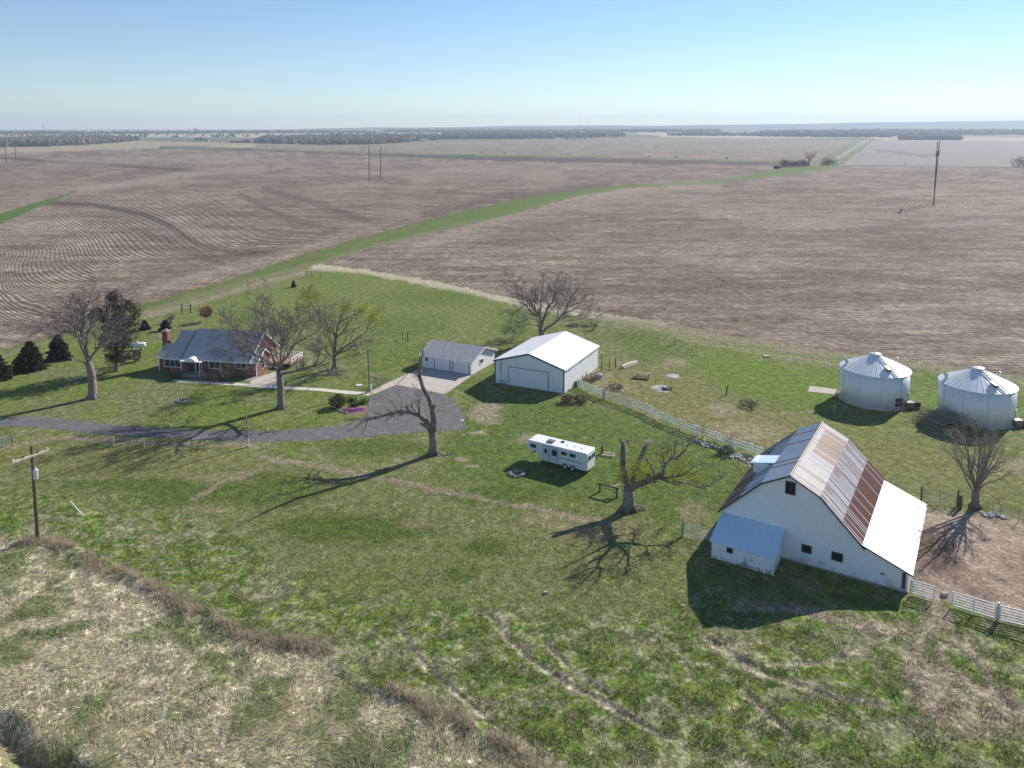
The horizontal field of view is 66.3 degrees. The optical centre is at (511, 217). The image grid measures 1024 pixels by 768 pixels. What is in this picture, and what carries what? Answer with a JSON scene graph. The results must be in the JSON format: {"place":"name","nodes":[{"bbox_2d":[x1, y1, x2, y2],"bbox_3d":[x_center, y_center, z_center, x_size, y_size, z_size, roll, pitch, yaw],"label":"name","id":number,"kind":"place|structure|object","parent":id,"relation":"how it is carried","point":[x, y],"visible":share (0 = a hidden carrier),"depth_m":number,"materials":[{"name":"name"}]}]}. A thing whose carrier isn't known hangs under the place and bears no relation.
{"place":"outdoors","nodes":[
{"label":"outdoors","id":0,"kind":"place"},
{"bbox_2d":[0,134,19,161],"bbox_3d":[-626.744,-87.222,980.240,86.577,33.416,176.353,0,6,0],"label":"transmission tower","id":1,"kind":"structure","parent":0,"point":[4,136],"depth_m":969.11,"materials":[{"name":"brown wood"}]},
{"bbox_2d":[0,190,78,222],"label":"grass waterway","id":2,"kind":"object","parent":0,"point":[9,214],"depth_m":396.96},
{"bbox_2d":[0,140,256,152],"bbox_3d":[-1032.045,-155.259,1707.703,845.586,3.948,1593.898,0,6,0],"label":"crop field","id":3,"kind":"structure","parent":0,"point":[131,144],"depth_m":1731.76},
{"bbox_2d":[0,385,464,441],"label":"driveway","id":4,"kind":"structure","parent":0,"point":[450,417],"depth_m":108.35,"materials":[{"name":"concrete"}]},
{"bbox_2d":[250,371,276,385],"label":"concrete patio","id":5,"kind":"structure","parent":0,"point":[269,379],"depth_m":128.07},
{"bbox_2d":[173,379,369,395],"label":"path","id":6,"kind":"structure","parent":0,"point":[285,387],"depth_m":124.60,"materials":[{"name":"concrete"}]},
{"bbox_2d":[362,146,386,180],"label":"transmission tower","id":7,"kind":"structure","parent":0,"point":[380,147],"depth_m":621.96,"materials":[{"name":"brown wood"}]},
{"bbox_2d":[368,375,404,395],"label":"path","id":8,"kind":"structure","parent":0,"point":[388,385],"depth_m":125.10,"materials":[{"name":"concrete"}]},
{"bbox_2d":[367,349,371,391],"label":"yard pole","id":9,"kind":"object","parent":8,"relation":"on","point":[369,387],"visible":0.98,"depth_m":122.26,"materials":[{"name":"grey wood"}]},
{"bbox_2d":[0,148,819,348],"bbox_3d":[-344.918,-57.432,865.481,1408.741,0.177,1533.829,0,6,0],"label":"crop field","id":10,"kind":"structure","parent":0,"point":[145,225],"depth_m":422.90,"materials":[{"name":"soil"}]},
{"bbox_2d":[0,165,839,357],"bbox_3d":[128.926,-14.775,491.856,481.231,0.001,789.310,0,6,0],"label":"grass waterway","id":11,"kind":"object","parent":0,"point":[430,225],"depth_m":306.65,"materials":[{"name":"plant"}]},
{"bbox_2d":[776,157,792,166],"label":"roadside bush","id":12,"kind":"object","parent":11,"relation":"on","point":[784,163],"visible":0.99,"depth_m":823.56,"materials":[{"name":"plant"}]},
{"bbox_2d":[790,159,801,166],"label":"roadside bush","id":13,"kind":"object","parent":11,"relation":"on","point":[795,163],"visible":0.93,"depth_m":832.17,"materials":[{"name":"grey plant"}]},
{"bbox_2d":[798,158,815,165],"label":"roadside bush","id":14,"kind":"object","parent":11,"relation":"on","point":[804,163],"visible":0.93,"depth_m":849.69,"materials":[{"name":"grey plant"}]},
{"bbox_2d":[817,157,838,164],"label":"roadside bush","id":15,"kind":"object","parent":11,"relation":"on","point":[827,161],"visible":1,"depth_m":869.07,"materials":[{"name":"grey plant"}]},
{"bbox_2d":[419,339,497,374],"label":"garage","id":16,"kind":"structure","parent":0,"point":[468,359],"depth_m":133.88,"materials":[{"name":"grey"}]},
{"bbox_2d":[434,358,450,371],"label":"garage door","id":17,"kind":"structure","parent":16,"relation":"in","point":[439,364],"depth_m":133.36,"materials":[{"name":"white paint"}]},
{"bbox_2d":[452,361,468,374],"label":"garage door","id":18,"kind":"structure","parent":16,"relation":"in","point":[458,367],"depth_m":131.74,"materials":[{"name":"white paint"}]},
{"bbox_2d":[160,146,792,164],"bbox_3d":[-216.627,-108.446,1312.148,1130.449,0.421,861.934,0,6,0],"label":"crop field","id":19,"kind":"structure","parent":0,"point":[557,159],"depth_m":1060.74,"materials":[{"name":"soil"}]},
{"bbox_2d":[160,145,811,161],"bbox_3d":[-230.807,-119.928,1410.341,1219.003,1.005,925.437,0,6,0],"label":"grass verge","id":20,"kind":"object","parent":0,"point":[538,155],"depth_m":1220.85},
{"bbox_2d":[0,252,1023,767],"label":"ground","id":21,"kind":"structure","parent":0,"point":[976,554],"depth_m":77.86,"materials":[{"name":"plant"}]},
{"bbox_2d":[0,433,13,445],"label":"farm gate","id":22,"kind":"structure","parent":21,"relation":"on","point":[12,441],"depth_m":101.71,"materials":[{"name":"metal"}]},
{"bbox_2d":[0,355,15,381],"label":"spruce tree","id":23,"kind":"object","parent":21,"relation":"on","point":[5,370],"visible":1,"depth_m":128.44,"materials":[{"name":"green plant"}]},
{"bbox_2d":[12,445,48,537],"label":"utility pole","id":24,"kind":"object","parent":21,"relation":"on","point":[34,472],"visible":1,"depth_m":77.96,"materials":[{"name":"brown wood"}]},
{"bbox_2d":[11,341,50,374],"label":"spruce tree","id":25,"kind":"object","parent":21,"relation":"on","point":[28,358],"visible":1,"depth_m":132.81,"materials":[{"name":"green plant"}]},
{"bbox_2d":[44,334,73,362],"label":"spruce tree","id":26,"kind":"object","parent":21,"relation":"on","point":[58,348],"visible":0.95,"depth_m":138.95,"materials":[{"name":"green plant"}]},
{"bbox_2d":[16,266,133,399],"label":"bare tree","id":27,"kind":"object","parent":21,"relation":"on","point":[92,386],"visible":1,"depth_m":118.94,"materials":[{"name":"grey plant"}]},
{"bbox_2d":[86,289,145,371],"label":"pine tree","id":28,"kind":"object","parent":21,"relation":"on","point":[115,357],"visible":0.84,"depth_m":131.42,"materials":[{"name":"plant"}]},
{"bbox_2d":[130,348,143,361],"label":"shrub","id":29,"kind":"object","parent":21,"relation":"on","point":[137,353],"visible":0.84,"depth_m":138.42,"materials":[{"name":"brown plant"}]},
{"bbox_2d":[130,341,145,349],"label":"propane tank","id":30,"kind":"object","parent":21,"relation":"on","point":[137,344],"visible":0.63,"depth_m":145.61,"materials":[{"name":"metal"}]},
{"bbox_2d":[138,320,150,330],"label":"spruce tree","id":31,"kind":"object","parent":21,"relation":"on","point":[145,328],"visible":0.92,"depth_m":159.99,"materials":[{"name":"green plant"}]},
{"bbox_2d":[158,319,172,331],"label":"spruce tree","id":32,"kind":"object","parent":21,"relation":"on","point":[165,324],"visible":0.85,"depth_m":159.31,"materials":[{"name":"green plant"}]},
{"bbox_2d":[170,370,183,378],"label":"shrub","id":33,"kind":"object","parent":21,"relation":"on","point":[175,373],"visible":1,"depth_m":128.69,"materials":[{"name":"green plant"}]},
{"bbox_2d":[49,530,315,643],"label":"wire fence","id":34,"kind":"object","parent":21,"relation":"on","point":[190,597],"visible":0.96,"depth_m":67.01,"materials":[{"name":"metal"}]},
{"bbox_2d":[175,397,190,402],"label":"fire ring","id":35,"kind":"object","parent":21,"relation":"on","point":[183,400],"visible":1,"depth_m":118.30,"materials":[{"name":"grey stone"}]},
{"bbox_2d":[198,306,212,321],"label":"ornamental tree","id":36,"kind":"object","parent":21,"relation":"on","point":[205,311],"visible":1,"depth_m":166.50,"materials":[{"name":"brown plant"}]},
{"bbox_2d":[207,372,220,381],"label":"bare shrub","id":37,"kind":"object","parent":21,"relation":"on","point":[214,376],"visible":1,"depth_m":127.72,"materials":[{"name":"brown plant"}]},
{"bbox_2d":[215,362,235,379],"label":"bare shrub","id":38,"kind":"object","parent":21,"relation":"on","point":[225,372],"visible":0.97,"depth_m":128.32,"materials":[{"name":"brown plant"}]},
{"bbox_2d":[156,328,302,380],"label":"brick house","id":39,"kind":"structure","parent":21,"relation":"on","point":[186,354],"depth_m":132.35,"materials":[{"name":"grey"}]},
{"bbox_2d":[164,359,180,367],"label":"window","id":40,"kind":"structure","parent":39,"relation":"in","point":[167,363],"depth_m":132.42,"materials":[{"name":"glass"}]},
{"bbox_2d":[187,362,193,371],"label":"door","id":41,"kind":"structure","parent":39,"relation":"in","point":[190,365],"depth_m":131.80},
{"bbox_2d":[195,362,201,371],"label":"storm door","id":42,"kind":"structure","parent":39,"relation":"in","point":[196,364],"depth_m":131.58,"materials":[{"name":"white paint"}]},
{"bbox_2d":[208,361,220,368],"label":"window","id":43,"kind":"structure","parent":39,"relation":"in","point":[212,365],"depth_m":130.97,"materials":[{"name":"glass"}]},
{"bbox_2d":[244,397,248,446],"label":"yard pole","id":44,"kind":"object","parent":21,"relation":"on","point":[246,422],"visible":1,"depth_m":101.18,"materials":[{"name":"grey wood"}]},
{"bbox_2d":[204,275,347,409],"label":"bare tree","id":45,"kind":"object","parent":21,"relation":"on","point":[273,331],"visible":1,"depth_m":113.97,"materials":[{"name":"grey plant"}]},
{"bbox_2d":[0,534,556,767],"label":"dead grass","id":46,"kind":"structure","parent":21,"relation":"on","point":[7,756],"depth_m":55.65,"materials":[{"name":"plant"}]},
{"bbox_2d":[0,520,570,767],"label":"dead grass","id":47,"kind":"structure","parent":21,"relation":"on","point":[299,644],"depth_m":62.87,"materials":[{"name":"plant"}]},
{"bbox_2d":[328,393,346,408],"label":"shrub","id":48,"kind":"object","parent":21,"relation":"on","point":[340,403],"visible":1,"depth_m":115.34,"materials":[{"name":"green plant"}]},
{"bbox_2d":[292,279,389,369],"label":"budding tree","id":49,"kind":"object","parent":21,"relation":"on","point":[336,336],"visible":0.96,"depth_m":133.06,"materials":[{"name":"grey plant"}]},
{"bbox_2d":[336,396,369,414],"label":"flower bed","id":50,"kind":"object","parent":21,"relation":"on","point":[357,408],"visible":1,"depth_m":115.42,"materials":[{"name":"plant"}]},
{"bbox_2d":[371,374,388,386],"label":"bare shrub","id":51,"kind":"object","parent":21,"relation":"on","point":[383,380],"visible":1,"depth_m":125.11,"materials":[{"name":"brown plant"}]},
{"bbox_2d":[343,337,442,456],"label":"dead tree","id":52,"kind":"object","parent":21,"relation":"on","point":[431,428],"visible":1,"depth_m":98.15,"materials":[{"name":"wood"}]},
{"bbox_2d":[397,368,470,393],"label":"concrete apron","id":53,"kind":"object","parent":21,"relation":"on","point":[441,382],"visible":0.93,"depth_m":128.06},
{"bbox_2d":[0,451,1023,699],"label":"short grass","id":54,"kind":"structure","parent":21,"relation":"on","point":[494,537],"depth_m":78.09,"materials":[{"name":"plant"}]},
{"bbox_2d":[508,469,525,476],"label":"fire ring","id":55,"kind":"object","parent":21,"relation":"on","point":[518,473],"visible":1,"depth_m":93.23,"materials":[{"name":"grey stone"}]},
{"bbox_2d":[493,331,599,392],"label":"metal shed","id":56,"kind":"structure","parent":21,"relation":"on","point":[560,362],"depth_m":125.79,"materials":[{"name":"white metal"}]},
{"bbox_2d":[508,366,548,390],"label":"overhead door","id":57,"kind":"structure","parent":56,"relation":"in","point":[535,379],"depth_m":124.27,"materials":[{"name":"white paint"}]},
{"bbox_2d":[494,264,605,339],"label":"bare tree","id":58,"kind":"object","parent":21,"relation":"on","point":[540,323],"visible":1,"depth_m":151.76,"materials":[{"name":"grey plant"}]},
{"bbox_2d":[527,434,594,471],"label":"horse trailer","id":59,"kind":"object","parent":21,"relation":"on","point":[566,455],"visible":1,"depth_m":94.96,"materials":[{"name":"metal"}]},
{"bbox_2d":[560,393,575,404],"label":"bare shrub","id":60,"kind":"object","parent":21,"relation":"on","point":[567,399],"visible":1,"depth_m":117.46,"materials":[{"name":"brown plant"}]},
{"bbox_2d":[571,393,590,403],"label":"bare shrub","id":61,"kind":"object","parent":21,"relation":"on","point":[582,400],"visible":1,"depth_m":117.68,"materials":[{"name":"brown plant"}]},
{"bbox_2d":[582,373,597,380],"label":"bare shrub","id":62,"kind":"object","parent":21,"relation":"on","point":[593,378],"visible":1,"depth_m":127.99,"materials":[{"name":"brown plant"}]},
{"bbox_2d":[597,482,621,497],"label":"hitching rail","id":63,"kind":"object","parent":21,"relation":"on","point":[614,486],"visible":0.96,"depth_m":87.98,"materials":[{"name":"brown wood"}]},
{"bbox_2d":[606,379,623,390],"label":"bare shrub","id":64,"kind":"object","parent":21,"relation":"on","point":[618,385],"visible":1,"depth_m":123.81,"materials":[{"name":"brown plant"}]},
{"bbox_2d":[603,389,627,405],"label":"farm gate","id":65,"kind":"structure","parent":21,"relation":"on","point":[604,395],"depth_m":117.87,"materials":[{"name":"metal"}]},
{"bbox_2d":[620,360,637,368],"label":"log","id":66,"kind":"object","parent":21,"relation":"on","point":[628,364],"visible":1,"depth_m":135.51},
{"bbox_2d":[635,372,651,378],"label":"picnic table","id":67,"kind":"object","parent":21,"relation":"on","point":[648,373],"visible":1,"depth_m":129.37,"materials":[{"name":"grey wood"}]},
{"bbox_2d":[651,385,672,392],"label":"burn pile","id":68,"kind":"object","parent":21,"relation":"on","point":[661,388],"visible":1,"depth_m":123.49,"materials":[{"name":"grey wood"}]},
{"bbox_2d":[609,426,725,514],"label":"broken tree","id":69,"kind":"object","parent":21,"relation":"on","point":[628,506],"visible":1,"depth_m":83.10,"materials":[{"name":"brown plant"}]},
{"bbox_2d":[577,378,762,454],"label":"rail fence","id":70,"kind":"object","parent":21,"relation":"on","point":[715,432],"visible":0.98,"depth_m":106.64,"materials":[{"name":"white paint"}]},
{"bbox_2d":[681,521,713,539],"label":"farm gate","id":71,"kind":"structure","parent":21,"relation":"on","point":[683,526],"depth_m":78.70,"materials":[{"name":"metal"}]},
{"bbox_2d":[693,438,752,466],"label":"stone rubble","id":72,"kind":"object","parent":21,"relation":"on","point":[736,455],"visible":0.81,"depth_m":98.67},
{"bbox_2d":[716,444,733,456],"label":"shrub","id":73,"kind":"object","parent":21,"relation":"on","point":[724,453],"visible":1,"depth_m":98.99,"materials":[{"name":"brown plant"}]},
{"bbox_2d":[739,397,758,407],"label":"bare shrub","id":74,"kind":"object","parent":21,"relation":"on","point":[752,401],"visible":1,"depth_m":115.92,"materials":[{"name":"brown plant"}]},
{"bbox_2d":[726,386,891,418],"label":"wire fence","id":75,"kind":"object","parent":21,"relation":"on","point":[812,408],"visible":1,"depth_m":113.05,"materials":[{"name":"metal"}]},
{"bbox_2d":[709,421,926,593],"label":"gambrel barn","id":76,"kind":"structure","parent":21,"relation":"on","point":[822,495],"depth_m":74.82,"materials":[{"name":"white"}]},
{"bbox_2d":[785,481,795,495],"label":"loft window","id":77,"kind":"structure","parent":76,"relation":"in","point":[790,487],"depth_m":74.10,"materials":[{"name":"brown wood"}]},
{"bbox_2d":[801,544,811,553],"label":"window","id":78,"kind":"structure","parent":76,"relation":"in","point":[807,549],"depth_m":73.84,"materials":[{"name":"black glass"}]},
{"bbox_2d":[831,551,842,562],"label":"window","id":79,"kind":"structure","parent":76,"relation":"in","point":[835,556],"depth_m":72.43,"materials":[{"name":"black glass"}]},
{"bbox_2d":[901,572,905,589],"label":"corner door","id":80,"kind":"structure","parent":76,"relation":"in","point":[903,574],"depth_m":69.56,"materials":[{"name":"brown wood"}]},
{"bbox_2d":[912,580,934,599],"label":"farm gate","id":81,"kind":"structure","parent":76,"relation":"attached to","point":[933,596],"depth_m":68.70,"materials":[{"name":"metal"}]},
{"bbox_2d":[808,386,836,393],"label":"concrete slab","id":82,"kind":"structure","parent":21,"relation":"on","point":[821,390],"depth_m":123.16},
{"bbox_2d":[837,352,920,410],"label":"grain bin","id":83,"kind":"object","parent":21,"relation":"on","point":[877,381],"visible":1,"depth_m":115.39,"materials":[{"name":"metal"}]},
{"bbox_2d":[920,486,959,505],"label":"farm gate","id":84,"kind":"structure","parent":21,"relation":"on","point":[939,497],"depth_m":85.84,"materials":[{"name":"metal"}]},
{"bbox_2d":[903,405,990,430],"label":"brush pile","id":85,"kind":"object","parent":21,"relation":"on","point":[944,414],"visible":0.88,"depth_m":109.02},
{"bbox_2d":[958,495,962,508],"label":"fence post","id":86,"kind":"object","parent":21,"relation":"on","point":[960,502],"visible":1,"depth_m":84.84,"materials":[{"name":"brown wood"}]},
{"bbox_2d":[934,411,1015,509],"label":"bare tree","id":87,"kind":"object","parent":21,"relation":"on","point":[982,474],"visible":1,"depth_m":84.01,"materials":[{"name":"brown plant"}]},
{"bbox_2d":[952,591,999,621],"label":"farm gate","id":88,"kind":"structure","parent":21,"relation":"on","point":[997,609],"depth_m":66.34,"materials":[{"name":"metal"}]},
{"bbox_2d":[999,605,1023,625],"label":"farm gate","id":89,"kind":"structure","parent":88,"relation":"attached to","point":[1000,614],"depth_m":65.07,"materials":[{"name":"metal"}]},
{"bbox_2d":[935,366,1023,429],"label":"grain bin","id":90,"kind":"object","parent":21,"relation":"on","point":[980,390],"visible":0.99,"depth_m":108.45,"materials":[{"name":"metal"}]},
{"bbox_2d":[980,511,1008,519],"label":"stone rubble","id":91,"kind":"object","parent":21,"relation":"on","point":[991,515],"visible":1,"depth_m":83.19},
{"bbox_2d":[979,498,1023,521],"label":"wire fence","id":92,"kind":"object","parent":21,"relation":"on","point":[1000,509],"visible":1,"depth_m":83.29,"materials":[{"name":"metal"}]},
{"bbox_2d":[0,120,1023,162],"bbox_3d":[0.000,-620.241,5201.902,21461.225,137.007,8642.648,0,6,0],"label":"terrain","id":93,"kind":"structure","parent":0,"point":[947,125],"depth_m":6782.42,"materials":[{"name":"soil"}]},
{"bbox_2d":[0,134,139,146],"bbox_3d":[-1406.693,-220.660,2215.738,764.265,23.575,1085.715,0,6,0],"label":"distant woodland","id":94,"kind":"object","parent":93,"relation":"on","point":[47,140],"visible":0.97,"depth_m":2005.88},
{"bbox_2d":[0,130,375,134],"bbox_3d":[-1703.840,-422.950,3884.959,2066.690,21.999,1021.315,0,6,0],"label":"distant woodland","id":95,"kind":"object","parent":93,"relation":"on","point":[162,132],"visible":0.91,"depth_m":3714.24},
{"bbox_2d":[254,133,443,144],"bbox_3d":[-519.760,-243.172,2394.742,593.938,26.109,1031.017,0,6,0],"label":"distant woodland","id":96,"kind":"object","parent":93,"relation":"on","point":[343,139],"visible":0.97,"depth_m":2080.00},
{"bbox_2d":[5,129,984,137],"bbox_3d":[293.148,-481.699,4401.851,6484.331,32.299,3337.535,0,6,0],"label":"distant trees","id":97,"kind":"object","parent":93,"relation":"on","point":[177,133],"visible":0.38,"depth_m":3321.41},
{"bbox_2d":[440,131,551,138],"bbox_3d":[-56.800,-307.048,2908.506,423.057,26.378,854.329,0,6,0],"label":"distant woodland","id":98,"kind":"object","parent":93,"relation":"on","point":[484,135],"visible":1,"depth_m":2575.82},
{"bbox_2d":[383,128,720,132],"bbox_3d":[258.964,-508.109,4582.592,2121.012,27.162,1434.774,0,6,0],"label":"distant woodland","id":99,"kind":"object","parent":93,"relation":"on","point":[562,130],"visible":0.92,"depth_m":4249.18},
{"bbox_2d":[551,131,625,137],"bbox_3d":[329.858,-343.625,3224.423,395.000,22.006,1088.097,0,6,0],"label":"distant woodland","id":100,"kind":"object","parent":93,"relation":"on","point":[588,134],"visible":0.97,"depth_m":2872.29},
{"bbox_2d":[667,131,760,135],"bbox_3d":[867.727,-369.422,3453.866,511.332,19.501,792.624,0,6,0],"label":"distant woodland","id":101,"kind":"object","parent":93,"relation":"on","point":[693,133],"visible":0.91,"depth_m":3202.03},
{"bbox_2d":[752,128,1023,137],"bbox_3d":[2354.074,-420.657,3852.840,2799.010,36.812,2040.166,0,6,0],"label":"distant woodland","id":102,"kind":"object","parent":93,"relation":"on","point":[873,133],"visible":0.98,"depth_m":3338.58,"materials":[{"name":"plant"}]},
{"bbox_2d":[897,134,962,139],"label":"shelterbelt","id":103,"kind":"object","parent":93,"relation":"on","point":[928,137],"visible":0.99,"depth_m":2510.17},
{"bbox_2d":[0,0,1023,129],"label":"sky","id":104,"kind":"structure","parent":0,"point":[65,64],"materials":[{"name":"blue"}]},
{"bbox_2d":[257,137,854,160],"bbox_3d":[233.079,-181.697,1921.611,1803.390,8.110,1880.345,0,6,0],"label":"crop field","id":105,"kind":"structure","parent":0,"point":[791,149],"depth_m":1658.66,"materials":[{"name":"soil"}]},
{"bbox_2d":[325,165,1023,374],"bbox_3d":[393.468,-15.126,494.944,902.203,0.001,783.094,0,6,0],"label":"crop field","id":106,"kind":"structure","parent":0,"point":[890,261],"depth_m":249.82,"materials":[{"name":"soil"}]},
{"bbox_2d":[810,140,862,164],"bbox_3d":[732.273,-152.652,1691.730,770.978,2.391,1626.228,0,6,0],"label":"grass verge","id":107,"kind":"object","parent":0,"point":[838,152],"depth_m":1268.73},
{"bbox_2d":[833,140,869,158],"bbox_3d":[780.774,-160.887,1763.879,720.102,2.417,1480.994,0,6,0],"label":"road","id":108,"kind":"structure","parent":0,"point":[849,150],"depth_m":1505.70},
{"bbox_2d":[835,140,873,164],"bbox_3d":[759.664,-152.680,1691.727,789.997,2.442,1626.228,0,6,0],"label":"grass verge","id":109,"kind":"object","parent":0,"point":[844,159],"depth_m":1220.85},
{"bbox_2d":[843,140,1023,166],"bbox_3d":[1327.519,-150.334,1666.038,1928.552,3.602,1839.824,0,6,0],"label":"crop field","id":110,"kind":"structure","parent":0,"point":[981,153],"depth_m":1268.73,"materials":[{"name":"soil"}]},
{"bbox_2d":[1009,156,1023,166],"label":"roadside bush","id":111,"kind":"object","parent":110,"relation":"on","point":[1020,161],"visible":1,"depth_m":832.73,"materials":[{"name":"grey plant"}]},
{"bbox_2d":[933,141,939,205],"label":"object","id":112,"kind":"structure","parent":0,"point":[937,153],"depth_m":416.35,"materials":[{"name":"brown wood"}]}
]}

